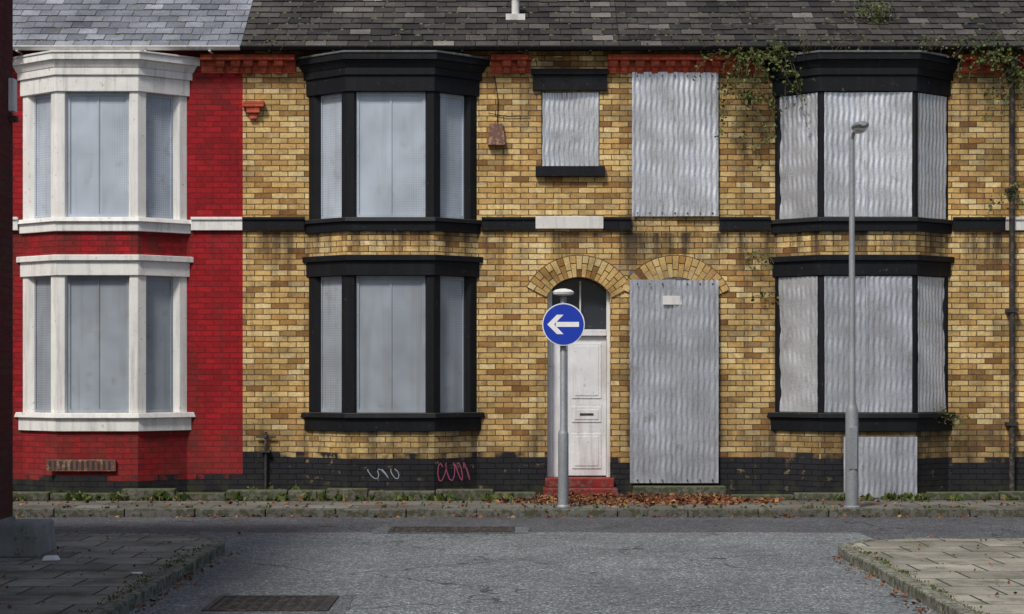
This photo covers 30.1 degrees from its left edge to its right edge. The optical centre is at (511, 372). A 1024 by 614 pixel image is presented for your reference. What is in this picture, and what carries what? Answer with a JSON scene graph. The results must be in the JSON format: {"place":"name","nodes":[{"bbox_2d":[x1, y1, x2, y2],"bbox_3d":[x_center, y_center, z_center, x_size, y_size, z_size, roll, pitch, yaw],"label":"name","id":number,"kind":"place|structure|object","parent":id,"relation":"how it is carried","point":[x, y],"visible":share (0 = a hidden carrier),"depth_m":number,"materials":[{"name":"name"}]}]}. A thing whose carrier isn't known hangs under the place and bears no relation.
{"place":"outdoors","nodes":[
{"label":"outdoors","id":0,"kind":"place"},
{"bbox_2d":[0,0,14,524],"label":"walls","id":1,"kind":"structure","parent":0,"point":[6,279],"depth_m":18.37,"materials":[{"name":"red brick"}]},
{"bbox_2d":[8,78,18,122],"bbox_3d":[-4.845,-2.640,18.510,0.090,0.420,0.140,0,0,0],"label":"wall box","id":2,"kind":"object","parent":1,"relation":"attached to","point":[12,95],"visible":1,"depth_m":18.44,"materials":[{"name":"white paint"}]},
{"bbox_2d":[0,532,224,613],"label":"pavement","id":3,"kind":"structure","parent":0,"point":[23,577],"depth_m":16.85,"materials":[{"name":"grey concrete"}]},
{"bbox_2d":[0,519,56,556],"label":"stone step","id":4,"kind":"object","parent":3,"relation":"on","point":[27,537],"visible":1,"depth_m":18.07,"materials":[{"name":"grey stone"}]},
{"bbox_2d":[42,555,142,573],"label":"litter","id":5,"kind":"object","parent":3,"relation":"on","point":[51,558],"visible":1,"depth_m":17.67,"materials":[{"name":"white paper"}]},
{"bbox_2d":[13,51,242,491],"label":"walls","id":6,"kind":"structure","parent":0,"point":[214,287],"depth_m":27.00,"materials":[{"name":"red brick"}]},
{"bbox_2d":[23,231,186,492],"bbox_3d":[-5.765,-0.107,26.750,2.330,3.713,0.500,0,0,0],"label":"bay brickwork","id":7,"kind":"object","parent":6,"relation":"attached to","point":[150,459],"visible":0.71,"depth_m":26.52,"materials":[{"name":"red brick"}]},
{"bbox_2d":[47,460,115,470],"bbox_3d":[-5.979,1.290,26.476,0.958,0.160,0.048,0,0,0],"label":"air vent","id":8,"kind":"object","parent":7,"relation":"in","point":[81,465],"visible":1,"depth_m":26.45,"materials":[{"name":"metal"}]},
{"bbox_2d":[13,45,239,54],"bbox_3d":[-6.481,-4.538,26.840,5.338,0.080,0.320,0,0,0],"label":"gutter","id":9,"kind":"object","parent":6,"relation":"attached to","point":[16,48],"visible":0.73,"depth_m":26.69,"materials":[{"name":"white paint"}]},
{"bbox_2d":[13,217,241,229],"bbox_3d":[-6.481,-2.104,26.968,5.338,0.188,0.065,0,0,0],"label":"string course","id":10,"kind":"object","parent":6,"relation":"attached to","point":[216,223],"visible":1,"depth_m":26.95,"materials":[{"name":"white paint"}]},
{"bbox_2d":[13,0,295,50],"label":"roof","id":11,"kind":"structure","parent":6,"relation":"on","point":[129,22],"depth_m":27.46,"materials":[{"name":"stone"}]},
{"bbox_2d":[200,54,242,73],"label":"eaves corbels","id":12,"kind":"object","parent":6,"relation":"attached to","point":[222,63],"visible":0.84,"depth_m":26.95,"materials":[{"name":"red brick"}]},
{"bbox_2d":[13,498,1023,516],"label":"pavement","id":13,"kind":"structure","parent":0,"point":[987,508],"depth_m":24.41,"materials":[{"name":"grey concrete"}]},
{"bbox_2d":[13,50,199,430],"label":"bay mouldings","id":14,"kind":"object","parent":13,"relation":"on","point":[50,71],"visible":0.94,"depth_m":26.48,"materials":[{"name":"white paint"}]},
{"bbox_2d":[34,92,172,412],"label":"window screens","id":15,"kind":"object","parent":14,"relation":"attached to","point":[97,306],"depth_m":26.57,"materials":[{"name":"grey metal"}]},
{"bbox_2d":[23,92,186,412],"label":"bay mullions","id":16,"kind":"object","parent":14,"relation":"attached to","point":[137,283],"visible":1,"depth_m":26.56,"materials":[{"name":"white paint"}]},
{"bbox_2d":[13,488,535,500],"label":"stone kerb wall","id":17,"kind":"structure","parent":13,"relation":"on","point":[137,494],"depth_m":26.02,"materials":[{"name":"grey stone"}]},
{"bbox_2d":[295,50,490,430],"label":"bay mouldings","id":18,"kind":"object","parent":13,"relation":"on","point":[341,71],"visible":0.99,"depth_m":26.48,"materials":[{"name":"black paint"}]},
{"bbox_2d":[321,92,463,412],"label":"window screens","id":19,"kind":"object","parent":18,"relation":"attached to","point":[390,310],"depth_m":26.57,"materials":[{"name":"grey metal"}]},
{"bbox_2d":[309,92,476,412],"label":"bay mullions","id":20,"kind":"object","parent":18,"relation":"attached to","point":[432,282],"visible":1,"depth_m":26.55,"materials":[{"name":"black paint"}]},
{"bbox_2d":[242,54,618,73],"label":"eaves corbels","id":21,"kind":"object","parent":18,"relation":"attached to","point":[285,63],"visible":1,"depth_m":26.95,"materials":[{"name":"red brick"}]},
{"bbox_2d":[13,485,1022,613],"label":"weeds","id":22,"kind":"object","parent":13,"relation":"on","point":[166,495],"visible":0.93,"depth_m":25.96,"materials":[{"name":"green plant"}]},
{"bbox_2d":[542,289,584,507],"bbox_3d":[0.664,0.338,24.660,0.550,2.845,0.210,0,0,0],"label":"traffic sign","id":23,"kind":"object","parent":13,"relation":"on","point":[563,324],"visible":1,"depth_m":24.60,"materials":[{"name":"blue metal"}]},
{"bbox_2d":[543,477,617,494],"bbox_3d":[0.958,1.621,26.910,1.042,0.267,0.660,0,0,0],"label":"doorstep","id":24,"kind":"object","parent":13,"relation":"on","point":[589,485],"visible":0.78,"depth_m":26.84,"materials":[{"name":"red paint"}]},
{"bbox_2d":[633,486,725,494],"bbox_3d":[2.354,1.677,26.850,1.292,0.155,0.300,0,0,0],"label":"doorstep","id":25,"kind":"object","parent":13,"relation":"on","point":[684,490],"visible":0.56,"depth_m":26.70,"materials":[{"name":"stone"}]},
{"bbox_2d":[843,121,868,507],"bbox_3d":[4.424,-0.715,24.409,0.219,4.950,0.763,0,0,-5],"label":"street lamp","id":26,"kind":"object","parent":13,"relation":"on","point":[851,452],"visible":0.98,"depth_m":24.64,"materials":[{"name":"grey metal"}]},
{"bbox_2d":[849,427,856,468],"bbox_3d":[4.400,0.975,24.596,0.110,0.550,0.012,0,0,0],"label":"access door","id":27,"kind":"structure","parent":26,"relation":"in","point":[852,430],"depth_m":24.59,"materials":[{"name":"grey metal"}]},
{"bbox_2d":[762,50,960,430],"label":"bay mouldings","id":28,"kind":"object","parent":13,"relation":"on","point":[918,71],"visible":0.92,"depth_m":26.48,"materials":[{"name":"black paint"}]},
{"bbox_2d":[691,41,808,139],"bbox_3d":[3.316,-3.929,26.643,1.678,1.389,0.492,0,0,0],"label":"wall plant","id":29,"kind":"object","parent":28,"relation":"attached to","point":[757,55],"depth_m":26.55,"materials":[{"name":"green plant"}]},
{"bbox_2d":[771,35,816,56],"bbox_3d":[3.923,-4.543,26.444,0.638,0.312,0.280,0,0,0],"label":"cornice plant","id":30,"kind":"object","parent":28,"relation":"on","point":[800,42],"visible":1,"depth_m":26.48,"materials":[{"name":"green plant"}]},
{"bbox_2d":[619,54,1006,73],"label":"eaves corbels","id":31,"kind":"object","parent":28,"relation":"attached to","point":[654,63],"visible":0.85,"depth_m":26.95,"materials":[{"name":"red brick"}]},
{"bbox_2d":[815,33,872,49],"bbox_3d":[4.600,-4.572,26.423,0.794,0.284,0.191,0,0,0],"label":"cornice plant","id":32,"kind":"object","parent":28,"relation":"on","point":[860,40],"visible":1,"depth_m":26.42,"materials":[{"name":"green plant"}]},
{"bbox_2d":[775,92,947,412],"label":"bay mullions","id":33,"kind":"object","parent":28,"relation":"attached to","point":[820,281],"visible":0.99,"depth_m":26.52,"materials":[{"name":"black paint"}]},
{"bbox_2d":[778,92,946,411],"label":"corrugated window sheets","id":34,"kind":"object","parent":28,"relation":"attached to","point":[883,304],"visible":0.98,"depth_m":26.52,"materials":[{"name":"silver metal"}]},
{"bbox_2d":[792,216,935,412],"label":"window screens","id":35,"kind":"object","parent":28,"relation":"attached to","point":[859,412],"depth_m":26.60,"materials":[{"name":"metal"}]},
{"bbox_2d":[909,33,968,54],"bbox_3d":[5.906,-4.552,26.398,0.848,0.296,0.187,0,0,0],"label":"cornice plant","id":36,"kind":"object","parent":28,"relation":"on","point":[927,44],"visible":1,"depth_m":26.41,"materials":[{"name":"green plant"}]},
{"bbox_2d":[934,406,969,426],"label":"wall plant","id":37,"kind":"object","parent":28,"relation":"attached to","point":[955,416],"depth_m":26.71,"materials":[{"name":"green plant"}]},
{"bbox_2d":[947,38,1023,91],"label":"wall plant","id":38,"kind":"object","parent":28,"relation":"attached to","point":[991,54],"depth_m":26.66,"materials":[{"name":"green plant"}]},
{"bbox_2d":[730,491,1023,499],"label":"stone kerb wall","id":39,"kind":"structure","parent":13,"relation":"on","point":[932,495],"depth_m":26.10,"materials":[{"name":"grey stone"}]},
{"bbox_2d":[15,517,1023,539],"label":"road","id":40,"kind":"structure","parent":0,"point":[875,528],"depth_m":23.20,"materials":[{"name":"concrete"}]},
{"bbox_2d":[388,526,514,531],"bbox_3d":[-0.700,1.850,22.300,1.460,0.042,0.700,0,0,0],"label":"manhole cover","id":41,"kind":"object","parent":40,"relation":"on","point":[454,528],"visible":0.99,"depth_m":22.29,"materials":[{"name":"metal"}]},
{"bbox_2d":[0,492,1023,613],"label":"fallen leaves","id":42,"kind":"object","parent":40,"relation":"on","point":[609,499],"visible":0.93,"depth_m":25.37,"materials":[{"name":"brown plant"}]},
{"bbox_2d":[126,532,938,613],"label":"side street road","id":43,"kind":"structure","parent":0,"point":[612,573],"depth_m":17.42,"materials":[{"name":"grey asphalt"}]},
{"bbox_2d":[201,595,338,610],"bbox_3d":[-1.910,1.850,15.175,0.980,0.042,0.950,0,0,0],"label":"manhole cover","id":44,"kind":"object","parent":43,"relation":"on","point":[273,603],"visible":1,"depth_m":15.15,"materials":[{"name":"metal"}]},
{"bbox_2d":[178,527,529,613],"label":"road patch","id":45,"kind":"object","parent":43,"relation":"on","point":[341,604],"visible":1,"depth_m":15.01,"materials":[{"name":"grey asphalt"}]},
{"bbox_2d":[619,50,1004,494],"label":"walls","id":46,"kind":"structure","parent":0,"point":[976,330],"depth_m":27.00,"materials":[{"name":"yellow brick"}]},
{"bbox_2d":[630,75,717,480],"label":"sheet fixings","id":47,"kind":"object","parent":46,"relation":"attached to","point":[671,300],"visible":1,"depth_m":26.91,"materials":[{"name":"white paint"}]},
{"bbox_2d":[622,255,729,293],"bbox_3d":[2.312,-1.355,27.037,1.546,0.621,0.126,0,0,0],"label":"door arch","id":48,"kind":"structure","parent":46,"relation":"attached to","point":[675,265],"depth_m":26.98,"materials":[{"name":"yellow brick"}]},
{"bbox_2d":[720,84,782,141],"bbox_3d":[3.360,-3.619,26.730,0.903,0.837,0.440,0,0,0],"label":"wall plant","id":49,"kind":"object","parent":46,"relation":"attached to","point":[750,97],"depth_m":26.66,"materials":[{"name":"green plant"}]},
{"bbox_2d":[738,131,774,168],"bbox_3d":[3.439,-3.108,26.776,0.487,0.535,0.391,0,0,0],"label":"wall plant","id":50,"kind":"object","parent":46,"relation":"attached to","point":[745,148],"depth_m":26.77,"materials":[{"name":"green plant"}]},
{"bbox_2d":[745,248,773,271],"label":"wall plant","id":51,"kind":"object","parent":46,"relation":"attached to","point":[752,254],"depth_m":26.68,"materials":[{"name":"green plant"}]},
{"bbox_2d":[751,290,779,306],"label":"wall plant","id":52,"kind":"object","parent":46,"relation":"attached to","point":[761,295],"depth_m":26.78,"materials":[{"name":"green plant"}]},
{"bbox_2d":[630,72,916,497],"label":"corrugated door sheets","id":53,"kind":"object","parent":46,"relation":"attached to","point":[674,391],"visible":0.98,"depth_m":26.94,"materials":[{"name":"silver metal"}]},
{"bbox_2d":[614,0,1005,50],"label":"roof","id":54,"kind":"structure","parent":46,"relation":"on","point":[744,22],"depth_m":27.42,"materials":[{"name":"stone"}]},
{"bbox_2d":[841,0,895,23],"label":"roof plant","id":55,"kind":"object","parent":54,"relation":"on","point":[877,16],"visible":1,"depth_m":27.42,"materials":[{"name":"green plant"}]},
{"bbox_2d":[619,217,1005,229],"bbox_3d":[4.245,-2.104,26.968,5.469,0.188,0.065,0,0,0],"label":"string course","id":56,"kind":"object","parent":46,"relation":"attached to","point":[764,223],"visible":1,"depth_m":26.95,"materials":[{"name":"black paint"}]},
{"bbox_2d":[620,45,1010,53],"bbox_3d":[4.245,-4.538,26.840,5.469,0.080,0.320,0,0,0],"label":"gutter","id":57,"kind":"object","parent":46,"relation":"attached to","point":[649,48],"visible":0.77,"depth_m":26.69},
{"bbox_2d":[643,33,718,51],"bbox_3d":[2.403,-4.628,26.685,1.152,0.294,0.178,0,0,0],"label":"gutter plant","id":58,"kind":"object","parent":57,"relation":"on","point":[682,41],"visible":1,"depth_m":26.69,"materials":[{"name":"green plant"}]},
{"bbox_2d":[698,49,772,60],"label":"wall plant","id":59,"kind":"object","parent":57,"relation":"on","point":[702,55],"depth_m":26.73,"materials":[{"name":"green plant"}]},
{"bbox_2d":[930,29,1018,50],"bbox_3d":[6.478,-4.647,26.659,1.254,0.296,0.243,0,0,0],"label":"gutter plant","id":60,"kind":"object","parent":57,"relation":"on","point":[985,42],"visible":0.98,"depth_m":26.67,"materials":[{"name":"green plant"}]},
{"bbox_2d":[775,231,947,494],"bbox_3d":[4.950,-0.107,26.750,2.460,3.713,0.500,0,0,0],"label":"bay brickwork","id":61,"kind":"object","parent":46,"relation":"attached to","point":[809,461],"visible":0.71,"depth_m":26.60,"materials":[{"name":"yellow brick"}]},
{"bbox_2d":[980,64,1023,119],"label":"wall plant","id":62,"kind":"object","parent":46,"relation":"attached to","point":[1018,73],"depth_m":26.61,"materials":[{"name":"green plant"}]},
{"bbox_2d":[838,538,1023,613],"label":"pavement","id":63,"kind":"structure","parent":0,"point":[964,581],"depth_m":17.02,"materials":[{"name":"grey concrete"}]},
{"bbox_2d":[1005,51,1023,490],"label":"walls","id":64,"kind":"structure","parent":0,"point":[1019,304],"depth_m":27.00,"materials":[{"name":"yellow brick"}]},
{"bbox_2d":[986,0,1023,50],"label":"roof","id":65,"kind":"structure","parent":64,"relation":"on","point":[1008,16],"depth_m":27.57,"materials":[{"name":"stone"}]},
{"bbox_2d":[987,182,1023,219],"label":"wall plant","id":66,"kind":"object","parent":64,"relation":"attached to","point":[1010,197],"depth_m":26.67,"materials":[{"name":"green plant"}]},
{"bbox_2d":[1005,56,1018,490],"bbox_3d":[7.059,-1.375,26.920,0.200,6.150,0.195,0,0,0],"label":"drainpipe","id":67,"kind":"object","parent":64,"relation":"attached to","point":[1011,423],"visible":0.87,"depth_m":26.88,"materials":[{"name":"metal"}]},
{"bbox_2d":[1006,217,1023,229],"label":"string course","id":68,"kind":"object","parent":64,"relation":"attached to","point":[1019,223],"visible":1,"depth_m":26.95,"materials":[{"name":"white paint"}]},
{"bbox_2d":[1011,45,1023,49],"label":"gutter","id":69,"kind":"object","parent":64,"relation":"attached to","point":[1015,47],"visible":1,"depth_m":26.69,"materials":[{"name":"black plastic"}]},
{"bbox_3d":[10.604,-1.820,26.683,2.864,5.275,0.635,0,0,0],"label":"bay","id":70,"kind":"object","parent":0,"visible":0},
{"bbox_2d":[1007,54,1023,71],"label":"eaves corbels","id":71,"kind":"object","parent":70,"relation":"attached to","point":[1021,65],"visible":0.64,"depth_m":26.91,"materials":[{"name":"red brick"}]},
{"label":"ground","id":72,"kind":"structure","parent":0,"visible":0},
{"bbox_2d":[243,50,618,494],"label":"walls","id":73,"kind":"structure","parent":72,"relation":"on","point":[511,386],"depth_m":27.00,"materials":[{"name":"yellow brick"}]},
{"bbox_2d":[242,101,264,118],"bbox_3d":[-3.654,-3.708,26.945,0.308,0.250,0.110,0,0,0],"label":"party wall corbel","id":74,"kind":"object","parent":73,"relation":"attached to","point":[253,108],"visible":1,"depth_m":26.91,"materials":[{"name":"red brick"}]},
{"bbox_2d":[256,432,275,488],"bbox_3d":[-3.479,1.270,26.955,0.280,0.860,0.090,0,0,0],"label":"gas pipe","id":75,"kind":"object","parent":73,"relation":"attached to","point":[265,436],"visible":0.92,"depth_m":26.93,"materials":[{"name":"metal"}]},
{"bbox_2d":[309,231,476,491],"bbox_3d":[-1.688,-0.107,26.750,2.385,3.713,0.500,0,0,0],"label":"bay brickwork","id":76,"kind":"object","parent":73,"relation":"attached to","point":[348,459],"visible":0.75,"depth_m":26.50,"materials":[{"name":"yellow brick"}]},
{"bbox_2d":[367,462,469,480],"bbox_3d":[-1.269,1.390,26.591,1.491,0.271,0.240,0,0,-16],"label":"graffiti","id":77,"kind":"object","parent":76,"relation":"attached to","point":[437,472],"visible":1,"depth_m":26.64,"materials":[{"name":"paint"}]},
{"bbox_2d":[241,0,618,124],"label":"roof","id":78,"kind":"structure","parent":73,"relation":"on","point":[422,22],"depth_m":27.42,"materials":[{"name":"stone"}]},
{"bbox_2d":[506,0,524,19],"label":"roof flues","id":79,"kind":"object","parent":78,"relation":"on","point":[515,15],"visible":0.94,"depth_m":27.52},
{"bbox_2d":[240,45,619,54],"bbox_3d":[-1.151,-4.538,26.840,5.323,0.080,0.320,0,0,0],"label":"gutter","id":80,"kind":"object","parent":73,"relation":"attached to","point":[333,48],"visible":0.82,"depth_m":26.69,"materials":[{"name":"black metal"}]},
{"bbox_2d":[265,34,288,49],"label":"gutter plant","id":81,"kind":"object","parent":80,"relation":"in","point":[273,40],"visible":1,"depth_m":26.68,"materials":[{"name":"green plant"}]},
{"bbox_2d":[469,32,521,48],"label":"gutter plant","id":82,"kind":"object","parent":80,"relation":"in","point":[504,39],"visible":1,"depth_m":26.66,"materials":[{"name":"green plant"}]},
{"bbox_2d":[518,47,561,61],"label":"wall plant","id":83,"kind":"object","parent":80,"relation":"attached to","point":[559,57],"depth_m":26.75,"materials":[{"name":"green plant"}]},
{"bbox_2d":[242,217,618,229],"bbox_3d":[-1.151,-2.104,26.968,5.323,0.188,0.065,0,0,0],"label":"string course","id":84,"kind":"object","parent":73,"relation":"attached to","point":[297,223],"visible":1,"depth_m":26.95,"materials":[{"name":"black paint"}]},
{"bbox_2d":[488,123,504,145],"bbox_3d":[-0.219,-3.365,26.951,0.248,0.312,0.098,0,0,0],"label":"alarm box","id":85,"kind":"object","parent":73,"relation":"attached to","point":[496,137],"visible":1,"depth_m":26.92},
{"bbox_2d":[489,76,522,122],"bbox_3d":[-0.042,-3.861,26.980,0.584,0.680,0.012,0,0,0],"label":"telephone cable","id":86,"kind":"object","parent":73,"relation":"attached to","point":[497,106],"visible":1,"depth_m":26.98,"materials":[{"name":"black rubber"}]},
{"bbox_2d":[536,216,602,228],"bbox_3d":[0.812,-2.120,26.965,0.958,0.177,0.070,0,0,0],"label":"pale stone course","id":87,"kind":"object","parent":73,"relation":"attached to","point":[569,222],"visible":1,"depth_m":26.93,"materials":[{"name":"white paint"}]},
{"bbox_2d":[531,69,608,176],"bbox_3d":[0.818,-3.531,26.985,1.094,1.521,0.150,0,0,0],"label":"window surround","id":88,"kind":"object","parent":73,"relation":"attached to","point":[569,79],"visible":1,"depth_m":26.95,"materials":[{"name":"black paint"}]},
{"bbox_2d":[542,92,598,165],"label":"corrugated window sheets","id":89,"kind":"object","parent":88,"relation":"attached to","point":[570,129],"visible":1,"depth_m":27.04,"materials":[{"name":"silver metal"}]},
{"bbox_2d":[547,278,609,476],"bbox_3d":[0.948,0.068,27.205,0.896,2.844,0.150,0,0,0],"label":"front door","id":90,"kind":"structure","parent":73,"relation":"attached to","point":[588,390],"depth_m":27.18,"materials":[{"name":"white wood"}]},
{"bbox_2d":[527,255,629,296],"bbox_3d":[0.948,-1.367,27.037,1.494,0.598,0.126,0,0,0],"label":"door arch","id":91,"kind":"structure","parent":73,"relation":"attached to","point":[548,277],"depth_m":26.98,"materials":[{"name":"yellow brick"}]}
]}

